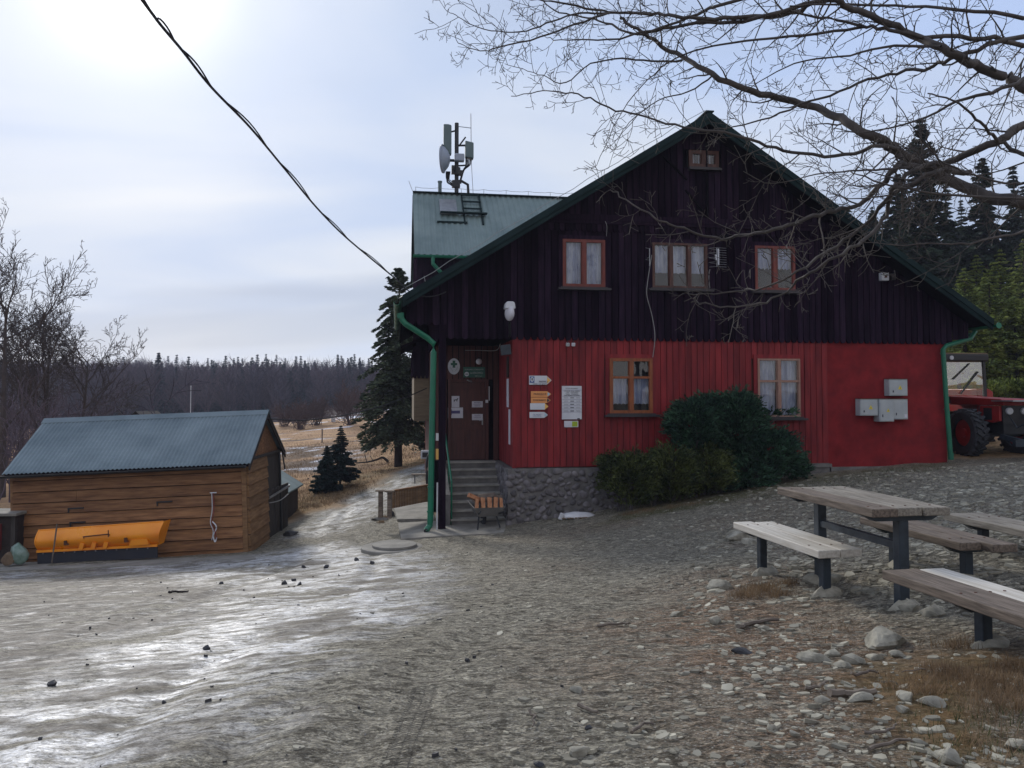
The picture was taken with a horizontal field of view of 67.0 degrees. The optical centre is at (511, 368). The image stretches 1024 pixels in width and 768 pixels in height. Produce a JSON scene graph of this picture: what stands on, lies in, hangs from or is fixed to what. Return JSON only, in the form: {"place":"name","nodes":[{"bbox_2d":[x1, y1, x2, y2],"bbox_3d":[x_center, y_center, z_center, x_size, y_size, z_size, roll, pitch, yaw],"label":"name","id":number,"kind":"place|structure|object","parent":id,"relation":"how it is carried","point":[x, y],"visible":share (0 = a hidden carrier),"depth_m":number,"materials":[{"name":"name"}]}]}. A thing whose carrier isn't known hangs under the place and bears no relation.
{"place":"outdoors","nodes":[
{"label":"outdoors","id":0,"kind":"place"},
{"bbox_2d":[277,426,423,511],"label":"field grass","id":1,"kind":"structure","parent":0,"point":[319,494],"depth_m":34.02,"materials":[{"name":"plant"}]},
{"bbox_2d":[0,375,1023,767],"bbox_3d":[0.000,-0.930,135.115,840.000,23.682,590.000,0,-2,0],"label":"ground","id":2,"kind":"structure","parent":0,"point":[104,707],"depth_m":6.03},
{"bbox_2d":[0,258,60,408],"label":"bare tree","id":3,"kind":"object","parent":2,"relation":"on","point":[13,367],"visible":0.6,"depth_m":32.83,"materials":[{"name":"brown plant"}]},
{"bbox_2d":[0,301,87,450],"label":"bare tree","id":4,"kind":"object","parent":2,"relation":"on","point":[41,386],"visible":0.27,"depth_m":35.85,"materials":[{"name":"brown plant"}]},
{"bbox_2d":[0,292,95,427],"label":"bare tree","id":5,"kind":"object","parent":2,"relation":"on","point":[47,394],"visible":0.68,"depth_m":32.33,"materials":[{"name":"brown plant"}]},
{"bbox_2d":[0,200,104,497],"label":"bare tree","id":6,"kind":"object","parent":2,"relation":"on","point":[4,388],"visible":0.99,"depth_m":30.50,"materials":[{"name":"brown plant"}]},
{"bbox_2d":[27,310,153,416],"bbox_3d":[-18.076,1.405,33.665,5.256,7.932,3.356,2,-3,-40],"label":"bare tree","id":7,"kind":"object","parent":2,"relation":"on","point":[69,374],"visible":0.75,"depth_m":33.99,"materials":[{"name":"brown plant"}]},
{"bbox_2d":[0,370,209,502],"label":"brush thicket","id":8,"kind":"object","parent":2,"relation":"on","point":[13,435],"visible":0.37,"depth_m":29.31,"materials":[{"name":"plant"}]},
{"bbox_2d":[0,554,255,571],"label":"kerb strip","id":9,"kind":"object","parent":2,"relation":"on","point":[36,566],"visible":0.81,"depth_m":15.60,"materials":[{"name":"concrete"}]},
{"bbox_2d":[1,552,13,565],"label":"stone","id":10,"kind":"object","parent":9,"relation":"on","point":[7,559],"visible":1,"depth_m":15.62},
{"bbox_2d":[0,508,26,563],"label":"covered crate","id":11,"kind":"object","parent":9,"relation":"on","point":[11,528],"visible":0.57,"depth_m":16.25,"materials":[{"name":"plastic"}]},
{"bbox_2d":[10,542,28,564],"bbox_3d":[-10.065,3.771,15.797,0.357,0.446,0.271,-1,-2,36],"label":"plastic bag","id":12,"kind":"object","parent":9,"relation":"on","point":[19,552],"visible":0.99,"depth_m":15.71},
{"bbox_2d":[34,519,170,563],"bbox_3d":[-8.531,3.612,16.155,2.588,0.754,0.435,-2,-2,-4],"label":"snow plough","id":13,"kind":"object","parent":9,"relation":"on","point":[140,540],"visible":0.99,"depth_m":16.04,"materials":[{"name":"orange metal"}]},
{"bbox_2d":[0,410,285,561],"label":"wooden shed","id":14,"kind":"structure","parent":2,"relation":"on","point":[175,468],"depth_m":16.82,"materials":[{"name":"orange wood"}]},
{"bbox_2d":[210,492,216,541],"bbox_3d":[-6.459,3.213,16.736,0.179,1.078,0.061,0,-2,3],"label":"barrier tape","id":15,"kind":"object","parent":14,"relation":"attached to","point":[214,532],"visible":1,"depth_m":16.71,"materials":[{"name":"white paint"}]},
{"bbox_2d":[269,388,426,420],"bbox_3d":[-4.017,0.878,19.361,3.945,0.819,0.095,1,-2,-24],"label":"service cable","id":16,"kind":"object","parent":14,"relation":"attached to","point":[347,414],"visible":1,"depth_m":19.32,"materials":[{"name":"black rubber"}]},
{"bbox_2d":[146,353,171,413],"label":"spruce tree","id":17,"kind":"object","parent":2,"relation":"on","point":[160,409],"visible":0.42,"depth_m":127.68,"materials":[{"name":"green plant"}]},
{"bbox_2d":[166,366,180,412],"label":"spruce tree","id":18,"kind":"object","parent":2,"relation":"on","point":[176,405],"visible":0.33,"depth_m":134.64,"materials":[{"name":"green plant"}]},
{"bbox_2d":[0,354,392,417],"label":"spruce woodland","id":19,"kind":"object","parent":2,"relation":"on","point":[213,365],"visible":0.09,"depth_m":143.84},
{"bbox_2d":[0,353,411,419],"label":"bare woodland","id":20,"kind":"object","parent":2,"relation":"on","point":[272,390],"visible":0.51,"depth_m":125.48,"materials":[{"name":"plant"}]},
{"bbox_2d":[212,366,231,411],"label":"spruce tree","id":21,"kind":"object","parent":2,"relation":"on","point":[218,408],"visible":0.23,"depth_m":133.44,"materials":[{"name":"green plant"}]},
{"bbox_2d":[269,483,289,531],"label":"plank gate","id":22,"kind":"structure","parent":2,"relation":"on","point":[275,493],"depth_m":19.73,"materials":[{"name":"wood"}]},
{"bbox_2d":[267,401,296,426],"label":"bare bush","id":23,"kind":"object","parent":2,"relation":"on","point":[279,415],"visible":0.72,"depth_m":79.39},
{"bbox_2d":[281,470,302,517],"bbox_3d":[-6.721,3.803,22.293,0.970,1.950,2.135,0,-2,-4],"label":"lean to","id":24,"kind":"object","parent":2,"relation":"on","point":[293,483],"visible":0.13,"depth_m":22.65,"materials":[{"name":"grey metal"}]},
{"bbox_2d":[281,397,321,429],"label":"bare bush","id":25,"kind":"object","parent":2,"relation":"on","point":[301,413],"visible":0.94,"depth_m":74.80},
{"bbox_2d":[29,540,589,766],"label":"dark grit","id":26,"kind":"object","parent":2,"relation":"on","point":[435,754],"visible":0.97,"depth_m":5.60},
{"bbox_2d":[300,395,332,425],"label":"bare bush","id":27,"kind":"object","parent":2,"relation":"on","point":[322,412],"visible":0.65,"depth_m":77.44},
{"bbox_2d":[308,446,343,493],"bbox_3d":[-6.323,3.560,26.370,1.171,1.871,1.107,0,-2,0],"label":"spruce tree","id":28,"kind":"object","parent":2,"relation":"on","point":[327,480],"visible":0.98,"depth_m":26.26,"materials":[{"name":"green plant"}]},
{"bbox_2d":[329,426,361,484],"bbox_3d":[-6.006,3.173,27.382,1.481,2.323,1.366,-2,-3,38],"label":"spruce tree","id":29,"kind":"object","parent":2,"relation":"on","point":[342,461],"visible":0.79,"depth_m":27.23,"materials":[{"name":"green plant"}]},
{"bbox_2d":[326,379,368,424],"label":"bare bush","id":30,"kind":"object","parent":2,"relation":"on","point":[347,408],"visible":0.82,"depth_m":71.74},
{"bbox_2d":[350,267,424,466],"bbox_3d":[-5.029,0.019,33.927,4.169,9.001,4.220,0,-2,0],"label":"tall conifer","id":31,"kind":"object","parent":2,"relation":"on","point":[394,375],"visible":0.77,"depth_m":33.28,"materials":[{"name":"green plant"}]},
{"bbox_2d":[361,540,421,554],"bbox_3d":[-2.433,3.643,15.682,1.240,0.190,1.240,0,-2,0],"label":"manhole cover","id":32,"kind":"object","parent":2,"relation":"on","point":[385,547],"visible":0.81,"depth_m":15.44,"materials":[{"name":"concrete"}]},
{"bbox_2d":[375,484,427,518],"bbox_3d":[-2.708,3.235,19.104,0.529,0.658,1.901,-1,-2,22],"label":"wooden bench","id":33,"kind":"object","parent":2,"relation":"on","point":[418,494],"visible":0.99,"depth_m":18.93,"materials":[{"name":"beige wood"}]},
{"bbox_2d":[394,502,434,521],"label":"concrete path","id":34,"kind":"structure","parent":2,"relation":"on","point":[413,513],"depth_m":20.18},
{"bbox_2d":[398,520,505,539],"bbox_3d":[-1.472,3.760,17.930,2.687,0.360,2.300,0,-2,0],"label":"concrete apron","id":35,"kind":"object","parent":2,"relation":"on","point":[411,530],"visible":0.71,"depth_m":17.55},
{"bbox_2d":[467,499,505,529],"bbox_3d":[-0.571,3.380,17.760,0.800,0.616,1.420,0,-2,-12],"label":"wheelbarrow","id":36,"kind":"object","parent":35,"relation":"on","point":[482,513],"visible":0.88,"depth_m":17.57,"materials":[{"name":"metal"}]},
{"bbox_2d":[569,746,589,757],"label":"rock","id":37,"kind":"object","parent":2,"relation":"on","point":[577,751],"visible":0.99,"depth_m":3.71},
{"bbox_2d":[591,438,742,511],"bbox_3d":[3.627,2.480,17.852,3.592,1.758,1.490,0,-2,-4],"label":"yew shrub","id":38,"kind":"object","parent":2,"relation":"on","point":[653,475],"visible":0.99,"depth_m":17.61,"materials":[{"name":"green plant"}]},
{"bbox_2d":[394,110,1001,531],"bbox_3d":[3.807,-1.173,25.071,15.070,11.055,13.745,0,-2,-8],"label":"chalet","id":39,"kind":"object","parent":2,"relation":"on","point":[560,272],"visible":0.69,"depth_m":19.01,"materials":[{"name":"brown wood"}]},
{"bbox_2d":[140,0,445,296],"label":"power cable","id":40,"kind":"object","parent":39,"relation":"attached to","point":[231,107],"visible":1,"depth_m":10.07,"materials":[{"name":"black rubber"}]},
{"bbox_2d":[448,358,459,373],"bbox_3d":[-1.548,-0.063,20.616,0.320,0.430,0.033,0,-2,-9],"label":"oval sign","id":41,"kind":"object","parent":39,"relation":"attached to","point":[453,365],"visible":1,"depth_m":20.61,"materials":[{"name":"white paint"}]},
{"bbox_2d":[439,122,473,195],"bbox_3d":[-1.928,-7.565,27.096,1.120,3.018,0.999,0,-2,3],"label":"antenna mast","id":42,"kind":"object","parent":39,"relation":"attached to","point":[445,152],"visible":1,"depth_m":27.22,"materials":[{"name":"metal"}]},
{"bbox_2d":[451,408,462,417],"bbox_3d":[-1.505,1.173,20.589,0.400,0.280,0.013,0,-2,-9],"label":"arrow notice","id":43,"kind":"object","parent":39,"relation":"attached to","point":[456,412],"visible":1,"depth_m":20.59,"materials":[{"name":"white paper"}]},
{"bbox_2d":[451,379,484,459],"bbox_3d":[-1.163,1.353,20.631,0.910,2.136,0.160,0,-2,-8],"label":"door","id":44,"kind":"structure","parent":39,"relation":"in","point":[467,434],"depth_m":20.66,"materials":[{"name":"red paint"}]},
{"bbox_2d":[463,367,484,377],"bbox_3d":[-1.012,0.094,20.694,0.580,0.280,0.026,0,-2,-8],"label":"hut sign","id":45,"kind":"object","parent":39,"relation":"attached to","point":[477,372],"visible":1,"depth_m":20.69,"materials":[{"name":"green paint"}]},
{"bbox_2d":[500,344,510,354],"bbox_3d":[-0.151,-0.445,18.234,0.262,0.262,0.120,0,-2,-9],"label":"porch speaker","id":46,"kind":"object","parent":39,"relation":"attached to","point":[505,349],"visible":1,"depth_m":18.18},
{"bbox_2d":[504,301,514,337],"bbox_3d":[-0.073,-1.128,17.906,0.244,0.816,0.618,0,-2,-8],"label":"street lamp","id":47,"kind":"object","parent":39,"relation":"attached to","point":[509,307],"visible":1,"depth_m":17.69,"materials":[{"name":"glass"}]},
{"bbox_2d":[530,403,547,409],"bbox_3d":[0.644,0.890,18.266,0.441,0.151,0.021,0,-2,-9],"label":"trail sign","id":48,"kind":"object","parent":39,"relation":"attached to","point":[538,406],"visible":1,"depth_m":18.25,"materials":[{"name":"white paint"}]},
{"bbox_2d":[529,376,550,384],"bbox_3d":[0.671,0.273,18.288,0.542,0.214,0.028,0,-2,-8],"label":"trail sign","id":49,"kind":"object","parent":39,"relation":"attached to","point":[539,380],"visible":1,"depth_m":18.28,"materials":[{"name":"white paint"}]},
{"bbox_2d":[531,391,550,396],"bbox_3d":[0.689,0.601,18.280,0.491,0.139,0.026,0,-2,-8],"label":"trail sign","id":50,"kind":"object","parent":39,"relation":"attached to","point":[540,393],"visible":1,"depth_m":18.27,"materials":[{"name":"metal"}]},
{"bbox_2d":[562,386,581,418],"bbox_3d":[1.421,0.807,18.382,0.479,0.794,0.046,0,-2,-8],"label":"notice board","id":51,"kind":"object","parent":39,"relation":"attached to","point":[571,402],"visible":1,"depth_m":18.36,"materials":[{"name":"paper"}]},
{"bbox_2d":[558,235,611,290],"bbox_3d":[1.691,-2.519,18.709,1.280,1.340,0.680,0,-2,-8],"label":"window","id":52,"kind":"structure","parent":39,"relation":"in","point":[583,260],"depth_m":18.57,"materials":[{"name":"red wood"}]},
{"bbox_2d":[604,354,659,416],"bbox_3d":[2.837,0.417,18.818,1.350,1.520,0.680,0,-2,-8],"label":"window","id":53,"kind":"structure","parent":39,"relation":"in","point":[630,379],"depth_m":18.68,"materials":[{"name":"orange wood"}]},
{"bbox_2d":[648,238,713,291],"bbox_3d":[4.065,-2.506,19.063,1.640,1.300,0.680,0,-2,-8],"label":"window","id":54,"kind":"structure","parent":39,"relation":"in","point":[664,273],"depth_m":18.94,"materials":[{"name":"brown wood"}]},
{"bbox_2d":[686,150,721,171],"bbox_3d":[4.679,-5.143,19.202,0.970,0.620,0.680,0,-2,-8],"label":"window","id":55,"kind":"structure","parent":39,"relation":"in","point":[701,166],"depth_m":18.96,"materials":[{"name":"brown wood"}]},
{"bbox_2d":[750,241,802,293],"bbox_3d":[6.507,-2.493,19.428,1.300,1.300,0.680,0,-2,-8],"label":"window","id":56,"kind":"structure","parent":39,"relation":"in","point":[759,278],"depth_m":19.29,"materials":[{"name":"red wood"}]},
{"bbox_2d":[753,354,808,419],"bbox_3d":[6.590,0.477,19.377,1.400,1.640,0.680,0,-2,-8],"label":"window","id":57,"kind":"structure","parent":39,"relation":"in","point":[774,376],"depth_m":19.26,"materials":[{"name":"brown wood"}]},
{"bbox_2d":[855,398,877,415],"bbox_3d":[8.916,0.961,19.428,0.508,0.429,0.220,0,-2,-8],"label":"meter box","id":58,"kind":"object","parent":39,"relation":"attached to","point":[866,406],"visible":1,"depth_m":19.33,"materials":[{"name":"grey paint"}]},
{"bbox_2d":[861,400,877,414],"bbox_3d":[8.940,0.969,19.336,0.448,0.367,0.019,0,-2,-8],"label":"door","id":59,"kind":"structure","parent":58,"relation":"in","point":[868,407],"depth_m":19.32,"materials":[{"name":"grey paint"}]},
{"bbox_2d":[874,398,894,421],"bbox_3d":[9.366,1.038,19.472,0.420,0.578,0.260,0,-2,-8],"label":"meter box","id":60,"kind":"object","parent":39,"relation":"attached to","point":[885,409],"visible":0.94,"depth_m":19.35,"materials":[{"name":"grey paint"}]},
{"bbox_2d":[880,400,893,420],"bbox_3d":[9.390,1.045,19.359,0.360,0.516,0.019,0,-2,-8],"label":"door","id":61,"kind":"structure","parent":60,"relation":"in","point":[886,406],"depth_m":19.35,"materials":[{"name":"grey paint"}]},
{"bbox_2d":[884,379,907,395],"bbox_3d":[9.715,0.468,19.564,0.529,0.430,0.220,0,-2,-8],"label":"meter box","id":62,"kind":"object","parent":39,"relation":"attached to","point":[895,387],"visible":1,"depth_m":19.47,"materials":[{"name":"grey paint"}]},
{"bbox_2d":[890,380,906,394],"bbox_3d":[9.725,0.475,19.460,0.469,0.368,0.019,0,-2,-9],"label":"door","id":63,"kind":"structure","parent":62,"relation":"in","point":[897,387],"depth_m":19.46,"materials":[{"name":"grey paint"}]},
{"bbox_2d":[894,398,907,418],"bbox_3d":[9.779,1.015,19.570,0.431,0.526,0.190,0,-2,-8],"label":"meter box","id":64,"kind":"object","parent":39,"relation":"attached to","point":[900,408],"visible":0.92,"depth_m":19.49,"materials":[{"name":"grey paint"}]},
{"bbox_2d":[894,400,906,418],"bbox_3d":[9.798,1.024,19.491,0.371,0.464,0.019,0,-2,-8],"label":"door","id":65,"kind":"structure","parent":64,"relation":"in","point":[900,406],"depth_m":19.48,"materials":[{"name":"grey paint"}]},
{"bbox_2d":[376,501,1023,767],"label":"dry grass","id":66,"kind":"structure","parent":2,"relation":"on","point":[987,680],"depth_m":4.54,"materials":[{"name":"plant"}]},
{"bbox_2d":[706,579,731,589],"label":"rock","id":67,"kind":"object","parent":2,"relation":"on","point":[714,583],"visible":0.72,"depth_m":7.86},
{"bbox_2d":[415,0,1023,346],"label":"overhanging tree","id":68,"kind":"object","parent":2,"relation":"on","point":[940,171],"visible":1,"depth_m":8.70,"materials":[{"name":"plant"}]},
{"bbox_2d":[658,383,815,496],"bbox_3d":[5.353,1.723,18.297,3.846,2.822,1.777,0,-2,0],"label":"tall juniper shrub","id":69,"kind":"object","parent":2,"relation":"on","point":[723,417],"visible":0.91,"depth_m":17.97,"materials":[{"name":"green plant"}]},
{"bbox_2d":[726,530,752,540],"bbox_3d":[3.359,2.458,11.341,0.468,0.161,0.232,0,-2,-5],"label":"rock","id":70,"kind":"object","parent":2,"relation":"on","point":[736,535],"visible":0.68,"depth_m":11.24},
{"bbox_2d":[731,647,752,653],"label":"rock","id":71,"kind":"object","parent":2,"relation":"on","point":[740,650],"visible":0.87,"depth_m":5.51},
{"bbox_2d":[736,618,778,628],"bbox_3d":[1.989,2.065,6.308,0.528,0.064,0.097,1,-2,-36],"label":"dead stick","id":72,"kind":"object","parent":2,"relation":"on","point":[746,624],"visible":0.99,"depth_m":6.33,"materials":[{"name":"brown wood"}]},
{"bbox_2d":[733,521,861,597],"bbox_3d":[2.816,2.010,7.725,0.480,0.719,1.620,0,-2,-11],"label":"wooden bench","id":73,"kind":"object","parent":2,"relation":"on","point":[823,550],"visible":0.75,"depth_m":7.39,"materials":[{"name":"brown wood"}]},
{"bbox_2d":[796,651,830,661],"bbox_3d":[2.042,1.958,5.241,0.227,0.077,0.114,-1,-2,17],"label":"rock","id":74,"kind":"object","parent":2,"relation":"on","point":[808,656],"visible":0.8,"depth_m":5.22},
{"bbox_2d":[638,461,1023,611],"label":"slope shale","id":75,"kind":"object","parent":2,"relation":"on","point":[1008,562],"visible":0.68,"depth_m":10.06,"materials":[{"name":"stone"}]},
{"bbox_2d":[827,688,877,696],"bbox_3d":[1.952,1.860,4.434,0.279,0.053,0.057,0,-2,0],"label":"dead stick","id":76,"kind":"object","parent":2,"relation":"on","point":[841,692],"visible":0.84,"depth_m":4.42,"materials":[{"name":"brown wood"}]},
{"bbox_2d":[841,653,865,664],"bbox_3d":[2.272,1.932,5.144,0.145,0.081,0.103,-1,-2,32],"label":"rock","id":77,"kind":"object","parent":2,"relation":"on","point":[851,658],"visible":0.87,"depth_m":5.12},
{"bbox_2d":[846,691,873,702],"bbox_3d":[1.945,1.847,4.349,0.151,0.061,0.094,-5,2,1],"label":"rock","id":78,"kind":"object","parent":2,"relation":"on","point":[862,696],"visible":0.97,"depth_m":4.32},
{"bbox_2d":[777,486,949,610],"bbox_3d":[3.177,1.732,7.080,0.720,1.122,1.626,0,-2,-9],"label":"picnic table","id":79,"kind":"object","parent":2,"relation":"on","point":[900,512],"visible":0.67,"depth_m":6.72,"materials":[{"name":"grey wood"}]},
{"bbox_2d":[864,723,896,734],"bbox_3d":[1.861,1.804,3.868,0.238,0.021,0.058,1,-2,-25],"label":"dead stick","id":80,"kind":"object","parent":2,"relation":"on","point":[878,731],"visible":1,"depth_m":3.84,"materials":[{"name":"brown wood"}]},
{"bbox_2d":[864,625,905,649],"bbox_3d":[2.683,1.932,5.543,0.352,0.159,0.246,0,-2,-11],"label":"rock","id":81,"kind":"object","parent":2,"relation":"on","point":[881,637],"visible":0.84,"depth_m":5.47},
{"bbox_2d":[867,738,913,750],"bbox_3d":[1.801,1.795,3.705,0.281,0.024,0.056,1,-2,-22],"label":"dead stick","id":82,"kind":"object","parent":2,"relation":"on","point":[878,745],"visible":1,"depth_m":3.70,"materials":[{"name":"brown wood"}]},
{"bbox_2d":[879,174,919,258],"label":"spruce tree","id":83,"kind":"object","parent":2,"relation":"on","point":[888,233],"visible":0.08,"depth_m":44.19,"materials":[{"name":"green plant"}]},
{"bbox_2d":[896,690,912,701],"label":"rock","id":84,"kind":"object","parent":2,"relation":"on","point":[907,696],"visible":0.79,"depth_m":4.32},
{"bbox_2d":[897,602,921,611],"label":"rock","id":85,"kind":"object","parent":2,"relation":"on","point":[909,607],"visible":0.97,"depth_m":6.32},
{"bbox_2d":[888,119,968,364],"bbox_3d":[20.365,-5.915,38.338,5.144,13.077,4.911,0,-2,0],"label":"spruce tree","id":86,"kind":"object","parent":2,"relation":"on","point":[937,252],"visible":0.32,"depth_m":37.85,"materials":[{"name":"green plant"}]},
{"bbox_2d":[916,696,945,707],"bbox_3d":[2.297,1.822,4.238,0.148,0.061,0.086,-2,-3,38],"label":"rock","id":87,"kind":"object","parent":2,"relation":"on","point":[932,701],"visible":0.97,"depth_m":4.22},
{"bbox_2d":[919,604,946,616],"bbox_3d":[3.330,1.922,6.137,0.160,0.101,0.166,1,-2,-29],"label":"rock","id":88,"kind":"object","parent":2,"relation":"on","point":[933,610],"visible":0.96,"depth_m":6.10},
{"bbox_2d":[847,166,1023,260],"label":"hillside spruce woodland","id":89,"kind":"object","parent":2,"relation":"on","point":[1011,173],"visible":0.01,"depth_m":56.58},
{"bbox_2d":[860,517,1017,578],"bbox_3d":[4.005,1.849,7.383,0.460,0.639,1.570,0,-2,-9],"label":"wooden bench","id":90,"kind":"object","parent":2,"relation":"on","point":[965,545],"visible":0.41,"depth_m":6.95,"materials":[{"name":"brown wood"}]},
{"bbox_2d":[931,748,962,764],"bbox_3d":[1.987,1.776,3.543,0.112,0.075,0.115,4,-6,8],"label":"rock","id":91,"kind":"object","parent":2,"relation":"on","point":[949,756],"visible":0.92,"depth_m":3.52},
{"bbox_2d":[882,568,1023,648],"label":"wooden bench","id":92,"kind":"object","parent":2,"relation":"on","point":[985,602],"visible":0.69,"depth_m":5.26,"materials":[{"name":"brown wood"}]},
{"bbox_2d":[942,228,969,289],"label":"spruce tree","id":93,"kind":"object","parent":2,"relation":"on","point":[955,250],"visible":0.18,"depth_m":50.06,"materials":[{"name":"green plant"}]},
{"bbox_2d":[946,268,1015,388],"bbox_3d":[17.606,-1.406,30.028,3.184,5.055,2.908,0,-2,8],"label":"spruce tree","id":94,"kind":"object","parent":2,"relation":"on","point":[973,368],"visible":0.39,"depth_m":29.65,"materials":[{"name":"green plant"}]},
{"bbox_2d":[966,255,996,307],"bbox_3d":[22.346,-2.479,37.194,3.658,6.009,3.477,0,-2,0],"label":"spruce tree","id":95,"kind":"object","parent":2,"relation":"on","point":[976,273],"visible":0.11,"depth_m":37.08,"materials":[{"name":"green plant"}]},
{"bbox_2d":[944,512,1023,550],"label":"wooden bench","id":96,"kind":"object","parent":2,"relation":"on","point":[982,524],"visible":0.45,"depth_m":7.81,"materials":[{"name":"grey wood"}]},
{"bbox_2d":[946,353,1023,455],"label":"red tractor","id":97,"kind":"object","parent":2,"relation":"on","point":[979,421],"visible":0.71,"depth_m":20.68,"materials":[{"name":"metal"}]},
{"bbox_2d":[948,374,1023,405],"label":"clipped hedge","id":98,"kind":"object","parent":2,"relation":"on","point":[1011,388],"visible":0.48,"depth_m":25.65,"materials":[{"name":"green plant"}]},
{"bbox_2d":[951,158,1022,301],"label":"spruce tree","id":99,"kind":"object","parent":2,"relation":"on","point":[981,251],"visible":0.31,"depth_m":41.95,"materials":[{"name":"green plant"}]},
{"bbox_2d":[951,270,1023,377],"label":"spruce tree","id":100,"kind":"object","parent":2,"relation":"on","point":[999,301],"visible":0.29,"depth_m":30.95,"materials":[{"name":"green plant"}]},
{"bbox_2d":[972,297,1023,381],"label":"spruce tree","id":101,"kind":"object","parent":2,"relation":"on","point":[1012,339],"visible":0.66,"depth_m":29.82,"materials":[{"name":"green plant"}]},
{"bbox_2d":[977,249,1023,336],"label":"spruce tree","id":102,"kind":"object","parent":2,"relation":"on","point":[1001,274],"visible":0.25,"depth_m":34.02,"materials":[{"name":"green plant"}]},
{"bbox_2d":[996,208,1023,296],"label":"spruce tree","id":103,"kind":"object","parent":2,"relation":"on","point":[1012,223],"visible":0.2,"depth_m":46.93,"materials":[{"name":"green plant"}]},
{"bbox_2d":[1003,239,1023,325],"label":"spruce tree","id":104,"kind":"object","parent":2,"relation":"on","point":[1019,274],"visible":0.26,"depth_m":36.19,"materials":[{"name":"green plant"}]},
{"bbox_2d":[1004,738,1023,750],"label":"rock","id":105,"kind":"object","parent":2,"relation":"on","point":[1013,745],"visible":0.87,"depth_m":3.62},
{"bbox_2d":[0,0,1023,370],"label":"sky","id":106,"kind":"structure","parent":0,"point":[191,230],"materials":[{"name":"white"}]},
{"bbox_2d":[558,511,593,519],"bbox_3d":[1.500,3.370,17.738,0.918,0.173,0.407,0,-2,-9],"label":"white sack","id":107,"kind":"object","parent":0,"point":[575,515],"visible":0.93,"depth_m":17.67,"materials":[{"name":"plastic"}]},
{"bbox_2d":[292,462,1023,767],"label":"shale gravel","id":108,"kind":"structure","parent":0,"point":[823,751],"depth_m":4.46,"materials":[{"name":"gravel"}]},
{"bbox_2d":[600,461,1023,766],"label":"olive grass","id":109,"kind":"structure","parent":0,"point":[679,508],"depth_m":4.29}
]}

